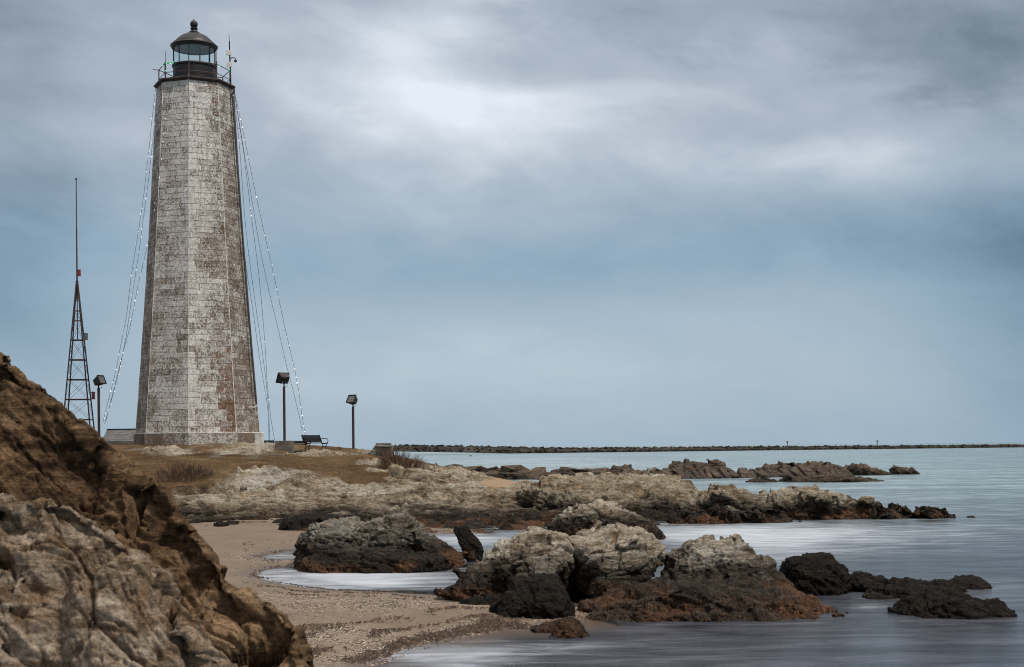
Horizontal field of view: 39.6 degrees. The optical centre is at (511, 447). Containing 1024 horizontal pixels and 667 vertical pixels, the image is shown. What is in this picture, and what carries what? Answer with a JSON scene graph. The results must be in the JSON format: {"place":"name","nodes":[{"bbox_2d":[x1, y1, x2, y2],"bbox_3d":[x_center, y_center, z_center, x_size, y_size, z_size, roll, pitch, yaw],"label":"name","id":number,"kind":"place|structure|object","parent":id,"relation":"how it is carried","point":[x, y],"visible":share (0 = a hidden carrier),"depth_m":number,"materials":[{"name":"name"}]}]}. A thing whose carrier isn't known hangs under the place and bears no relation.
{"place":"outdoors","nodes":[
{"label":"outdoors","id":0,"kind":"place"},
{"bbox_2d":[108,442,681,534],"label":"headland","id":1,"kind":"structure","parent":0,"point":[450,494],"depth_m":61.58,"materials":[{"name":"beige stone"}]},
{"bbox_2d":[64,178,94,428],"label":"lattice mast","id":2,"kind":"object","parent":1,"relation":"on","point":[84,337],"visible":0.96,"depth_m":85.95,"materials":[{"name":"metal"}]},
{"bbox_2d":[93,375,106,432],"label":"floodlight","id":3,"kind":"object","parent":1,"relation":"on","point":[98,380],"visible":0.96,"depth_m":76.93,"materials":[{"name":"metal"}]},
{"bbox_2d":[104,429,135,443],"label":"wall","id":4,"kind":"structure","parent":1,"relation":"on","point":[118,436],"depth_m":97.60,"materials":[{"name":"stone"}]},
{"bbox_2d":[154,460,215,482],"bbox_3d":[-14.350,1.051,62.469,2.729,1.084,2.617,-1,0,0],"label":"bramble patch","id":5,"kind":"object","parent":1,"relation":"on","point":[172,473],"visible":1,"depth_m":62.06,"materials":[{"name":"brown plant"}]},
{"bbox_2d":[133,19,263,444],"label":"lighthouse","id":6,"kind":"object","parent":1,"relation":"on","point":[197,383],"visible":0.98,"depth_m":77.87,"materials":[{"name":"stone"}]},
{"bbox_2d":[103,88,155,420],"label":"light string","id":7,"kind":"object","parent":6,"relation":"hanging from","point":[133,262],"visible":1,"depth_m":76.77,"materials":[{"name":"metal"}]},
{"bbox_2d":[105,92,155,421],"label":"light string","id":8,"kind":"object","parent":6,"relation":"hanging from","point":[136,267],"visible":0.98,"depth_m":77.81,"materials":[{"name":"metal"}]},
{"bbox_2d":[106,88,170,418],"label":"light string","id":9,"kind":"object","parent":6,"relation":"hanging from","point":[146,248],"visible":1,"depth_m":75.52,"materials":[{"name":"metal"}]},
{"bbox_2d":[234,97,268,431],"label":"light string","id":10,"kind":"object","parent":6,"relation":"hanging from","point":[251,300],"visible":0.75,"depth_m":82.30,"materials":[{"name":"metal"}]},
{"bbox_2d":[234,98,269,437],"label":"light string","id":11,"kind":"object","parent":6,"relation":"hanging from","point":[250,267],"visible":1,"depth_m":81.80,"materials":[{"name":"metal"}]},
{"bbox_2d":[234,93,274,439],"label":"light string","id":12,"kind":"object","parent":6,"relation":"hanging from","point":[257,264],"visible":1,"depth_m":82.00,"materials":[{"name":"metal"}]},
{"bbox_2d":[235,98,302,430],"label":"light string","id":13,"kind":"object","parent":6,"relation":"hanging from","point":[263,266],"visible":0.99,"depth_m":82.04,"materials":[{"name":"metal"}]},
{"bbox_2d":[234,95,304,430],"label":"light string","id":14,"kind":"object","parent":6,"relation":"hanging from","point":[272,269],"visible":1,"depth_m":81.61,"materials":[{"name":"metal"}]},
{"bbox_2d":[240,484,246,490],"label":"boulder","id":15,"kind":"object","parent":1,"relation":"on","point":[243,487],"visible":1,"depth_m":59.05,"materials":[{"name":"grey stone"}]},
{"bbox_2d":[130,444,417,489],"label":"grass","id":16,"kind":"structure","parent":1,"relation":"on","point":[311,464],"depth_m":69.40,"materials":[{"name":"brown plant"}]},
{"bbox_2d":[275,372,289,440],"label":"floodlight","id":17,"kind":"object","parent":1,"relation":"on","point":[283,378],"visible":0.96,"depth_m":80.93,"materials":[{"name":"metal"}]},
{"bbox_2d":[275,441,293,452],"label":"concrete block","id":18,"kind":"structure","parent":1,"relation":"on","point":[288,446],"depth_m":76.16,"materials":[{"name":"grey concrete"}]},
{"bbox_2d":[294,441,306,444],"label":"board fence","id":19,"kind":"object","parent":1,"relation":"on","point":[299,442],"visible":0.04,"depth_m":82.97,"materials":[{"name":"black wood"}]},
{"bbox_2d":[301,435,327,449],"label":"park bench","id":20,"kind":"object","parent":1,"relation":"on","point":[306,439],"visible":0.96,"depth_m":78.15,"materials":[{"name":"black paint"}]},
{"bbox_2d":[346,394,357,448],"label":"floodlight","id":21,"kind":"object","parent":1,"relation":"on","point":[352,400],"visible":0.94,"depth_m":81.93,"materials":[{"name":"metal"}]},
{"bbox_2d":[367,443,393,456],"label":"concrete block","id":22,"kind":"object","parent":1,"relation":"on","point":[377,450],"visible":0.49,"depth_m":78.45,"materials":[{"name":"grey concrete"}]},
{"bbox_2d":[375,445,428,469],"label":"bare shrub","id":23,"kind":"object","parent":1,"relation":"on","point":[398,461],"visible":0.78,"depth_m":71.41,"materials":[{"name":"brown plant"}]},
{"bbox_2d":[411,462,440,471],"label":"bare shrub","id":24,"kind":"object","parent":1,"relation":"on","point":[427,469],"visible":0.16,"depth_m":70.48,"materials":[{"name":"brown plant"}]},
{"bbox_2d":[293,507,936,623],"bbox_3d":[-2.897,2.811,70.718,56.531,0.734,79.268,-1,0,26],"label":"seaweed","id":25,"kind":"object","parent":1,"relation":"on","point":[582,592],"visible":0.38,"depth_m":25.00,"materials":[{"name":"brown plant"}]},
{"bbox_2d":[189,518,615,666],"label":"beach","id":26,"kind":"structure","parent":0,"point":[241,533],"depth_m":25.30,"materials":[{"name":"beige sand"}]},
{"bbox_2d":[0,352,313,666],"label":"rock outcrop","id":27,"kind":"object","parent":26,"relation":"on","point":[109,557],"visible":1,"depth_m":5.55,"materials":[{"name":"brown stone"}]},
{"bbox_2d":[213,520,228,526],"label":"boulder","id":28,"kind":"object","parent":26,"relation":"on","point":[219,523],"visible":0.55,"depth_m":51.79,"materials":[{"name":"black stone"}]},
{"bbox_2d":[227,521,238,524],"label":"boulder","id":29,"kind":"object","parent":26,"relation":"on","point":[233,522],"visible":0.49,"depth_m":52.39,"materials":[{"name":"black stone"}]},
{"bbox_2d":[278,513,339,530],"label":"boulder","id":30,"kind":"object","parent":26,"relation":"on","point":[301,521],"visible":0.52,"depth_m":49.77,"materials":[{"name":"black stone"}]},
{"bbox_2d":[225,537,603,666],"bbox_3d":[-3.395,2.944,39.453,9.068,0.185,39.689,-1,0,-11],"label":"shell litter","id":31,"kind":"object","parent":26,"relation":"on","point":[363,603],"visible":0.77,"depth_m":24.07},
{"bbox_2d":[242,527,590,662],"bbox_3d":[-3.249,2.934,39.288,8.303,0.183,39.279,-1,0,-10],"label":"beach wrack","id":32,"kind":"object","parent":26,"relation":"on","point":[484,625],"visible":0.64,"depth_m":23.18,"materials":[{"name":"brown plant"}]},
{"bbox_2d":[460,596,486,604],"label":"boulder","id":33,"kind":"object","parent":26,"relation":"on","point":[477,600],"visible":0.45,"depth_m":25.98,"materials":[{"name":"grey stone"}]},
{"bbox_2d":[484,593,501,604],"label":"boulder","id":34,"kind":"object","parent":26,"relation":"on","point":[490,598],"visible":0.52,"depth_m":26.09,"materials":[{"name":"brown stone"}]},
{"bbox_2d":[489,572,574,618],"bbox_3d":[0.357,2.688,25.003,1.535,0.942,1.586,-1,0,0],"label":"boulder","id":35,"kind":"object","parent":26,"relation":"on","point":[543,595],"visible":0.7,"depth_m":24.44,"materials":[{"name":"black stone"}]},
{"bbox_2d":[530,617,588,637],"bbox_3d":[0.806,2.942,22.892,0.767,0.490,1.546,-1,0,-21],"label":"boulder","id":36,"kind":"object","parent":26,"relation":"on","point":[566,627],"visible":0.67,"depth_m":22.42,"materials":[{"name":"brown stone"}]},
{"bbox_2d":[569,520,666,601],"bbox_3d":[1.946,2.317,27.739,2.142,1.778,2.567,-1,0,0],"label":"boulder","id":37,"kind":"object","parent":26,"relation":"on","point":[617,552],"visible":0.81,"depth_m":26.79,"materials":[{"name":"grey stone"}]},
{"bbox_2d":[0,0,1023,448],"label":"sky","id":38,"kind":"structure","parent":0,"point":[494,223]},
{"bbox_2d":[257,442,1023,666],"bbox_3d":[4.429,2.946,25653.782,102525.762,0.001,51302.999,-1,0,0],"label":"sea","id":39,"kind":"structure","parent":0,"point":[984,487],"depth_m":34.54,"materials":[{"name":"liquid"}]},
{"bbox_2d":[293,511,474,573],"bbox_3d":[-3.245,2.578,36.067,4.599,1.842,4.282,-1,0,0],"label":"boulder","id":40,"kind":"object","parent":39,"relation":"on","point":[401,542],"visible":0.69,"depth_m":35.12,"materials":[{"name":"grey stone"}]},
{"bbox_2d":[453,526,483,561],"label":"boulder","id":41,"kind":"object","parent":39,"relation":"in","point":[468,539],"visible":0.81,"depth_m":37.16,"materials":[{"name":"black stone"}]},
{"bbox_2d":[433,526,575,601],"bbox_3d":[-0.136,2.351,27.138,2.760,1.667,2.608,-1,0,0],"label":"boulder","id":42,"kind":"object","parent":39,"relation":"on","point":[503,566],"visible":0.64,"depth_m":26.75,"materials":[{"name":"grey stone"}]},
{"bbox_2d":[435,463,678,479],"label":"rock","id":43,"kind":"object","parent":39,"relation":"in","point":[506,472],"visible":0.14,"depth_m":131.56,"materials":[{"name":"grey stone"}]},
{"bbox_2d":[547,498,665,539],"bbox_3d":[3.039,2.492,45.986,4.192,1.662,3.412,-1,0,0],"label":"boulder","id":44,"kind":"object","parent":39,"relation":"in","point":[572,520],"visible":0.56,"depth_m":45.03,"materials":[{"name":"grey stone"}]},
{"bbox_2d":[668,458,736,472],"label":"rock islet","id":45,"kind":"object","parent":39,"relation":"on","point":[686,465],"visible":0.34,"depth_m":135.50,"materials":[{"name":"grey stone"}]},
{"bbox_2d":[394,444,1023,452],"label":"breakwater","id":46,"kind":"object","parent":39,"relation":"in","point":[464,449],"visible":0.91,"depth_m":709.85,"materials":[{"name":"grey stone"}]},
{"bbox_2d":[577,533,848,625],"bbox_3d":[3.634,2.553,26.428,5.182,1.802,4.932,-1,0,0],"label":"rock ledge","id":47,"kind":"object","parent":39,"relation":"in","point":[703,567],"visible":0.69,"depth_m":24.94,"materials":[{"name":"brown stone"}]},
{"bbox_2d":[515,468,955,523],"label":"rock spit","id":48,"kind":"structure","parent":39,"relation":"in","point":[647,494],"depth_m":57.14,"materials":[{"name":"grey stone"}]},
{"bbox_2d":[662,465,854,478],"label":"rock","id":49,"kind":"object","parent":39,"relation":"in","point":[757,472],"visible":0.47,"depth_m":130.51,"materials":[{"name":"grey stone"}]},
{"bbox_2d":[761,461,790,470],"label":"rock islet","id":50,"kind":"object","parent":39,"relation":"on","point":[776,467],"visible":0.39,"depth_m":138.64,"materials":[{"name":"grey stone"}]},
{"bbox_2d":[745,472,883,481],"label":"rock reef","id":51,"kind":"object","parent":39,"relation":"in","point":[823,477],"visible":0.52,"depth_m":112.49},
{"bbox_2d":[786,461,843,472],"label":"rock islet","id":52,"kind":"object","parent":39,"relation":"on","point":[814,465],"visible":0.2,"depth_m":135.50,"materials":[{"name":"stone"}]},
{"bbox_2d":[779,552,852,595],"bbox_3d":[6.169,2.657,28.983,1.440,1.065,1.934,-1,0,0],"label":"boulder","id":53,"kind":"object","parent":39,"relation":"in","point":[818,573],"visible":0.65,"depth_m":28.28,"materials":[{"name":"black stone"}]},
{"bbox_2d":[842,463,892,474],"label":"rock islet","id":54,"kind":"object","parent":39,"relation":"on","point":[859,469],"visible":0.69,"depth_m":134.44,"materials":[{"name":"stone"}]},
{"bbox_2d":[862,591,895,599],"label":"boulder","id":55,"kind":"object","parent":39,"relation":"in","point":[875,595],"visible":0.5,"depth_m":27.38,"materials":[{"name":"grey stone"}]},
{"bbox_2d":[889,465,919,474],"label":"rock islet","id":56,"kind":"object","parent":39,"relation":"on","point":[894,469],"visible":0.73,"depth_m":136.36,"materials":[{"name":"grey stone"}]},
{"bbox_2d":[849,571,966,597],"bbox_3d":[7.948,2.902,28.625,2.473,0.730,2.484,-1,0,0],"label":"rock ledge","id":57,"kind":"object","parent":39,"relation":"in","point":[866,582],"visible":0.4,"depth_m":28.44,"materials":[{"name":"black stone"}]},
{"bbox_2d":[887,585,1017,618],"bbox_3d":[7.819,2.876,25.206,2.698,0.923,2.382,-1,0,0],"label":"boulder","id":58,"kind":"object","parent":39,"relation":"in","point":[934,601],"visible":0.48,"depth_m":24.48,"materials":[{"name":"grey stone"}]},
{"bbox_2d":[952,575,992,589],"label":"boulder","id":59,"kind":"object","parent":39,"relation":"in","point":[972,582],"visible":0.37,"depth_m":29.13,"materials":[{"name":"grey stone"}]}
]}

